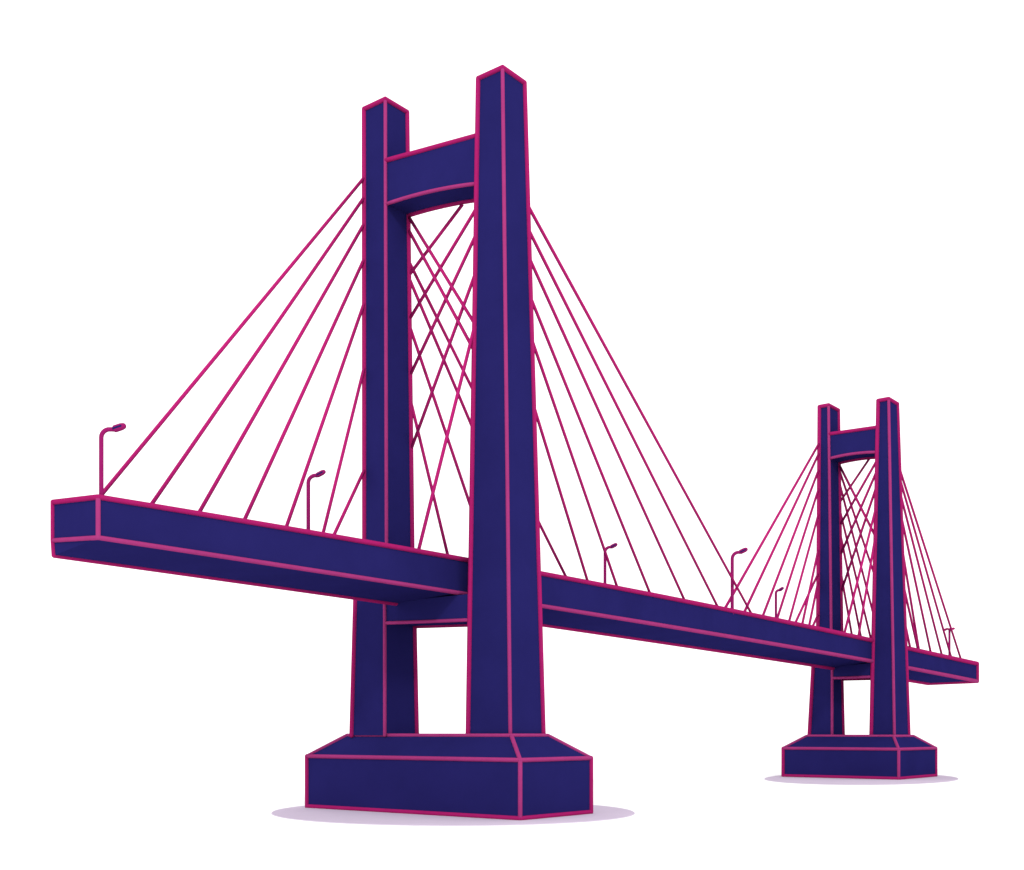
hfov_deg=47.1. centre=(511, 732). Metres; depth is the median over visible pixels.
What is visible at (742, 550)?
street lamp
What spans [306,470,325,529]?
street lamp
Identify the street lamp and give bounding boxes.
[99,423,125,494]
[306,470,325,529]
[603,543,617,582]
[731,547,747,613]
[775,587,783,616]
[944,627,954,655]
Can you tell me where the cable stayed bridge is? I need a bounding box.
[50,65,978,819]
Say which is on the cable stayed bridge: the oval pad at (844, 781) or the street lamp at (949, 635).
the street lamp at (949, 635)
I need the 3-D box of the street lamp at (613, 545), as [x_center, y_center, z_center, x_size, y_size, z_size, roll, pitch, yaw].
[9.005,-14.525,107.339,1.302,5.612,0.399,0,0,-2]
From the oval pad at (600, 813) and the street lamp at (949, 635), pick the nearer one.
the oval pad at (600, 813)
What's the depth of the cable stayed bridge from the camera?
84.23 m
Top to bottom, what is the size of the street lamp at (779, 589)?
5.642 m
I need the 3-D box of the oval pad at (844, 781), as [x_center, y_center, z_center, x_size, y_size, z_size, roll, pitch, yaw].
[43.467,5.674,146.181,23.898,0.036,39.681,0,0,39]
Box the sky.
[0,0,1023,734]
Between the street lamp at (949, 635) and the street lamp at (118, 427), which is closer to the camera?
the street lamp at (118, 427)
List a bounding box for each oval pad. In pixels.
[271,805,634,825]
[765,775,957,784]
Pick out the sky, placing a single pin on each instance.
(765, 213)
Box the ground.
[0,735,1023,869]

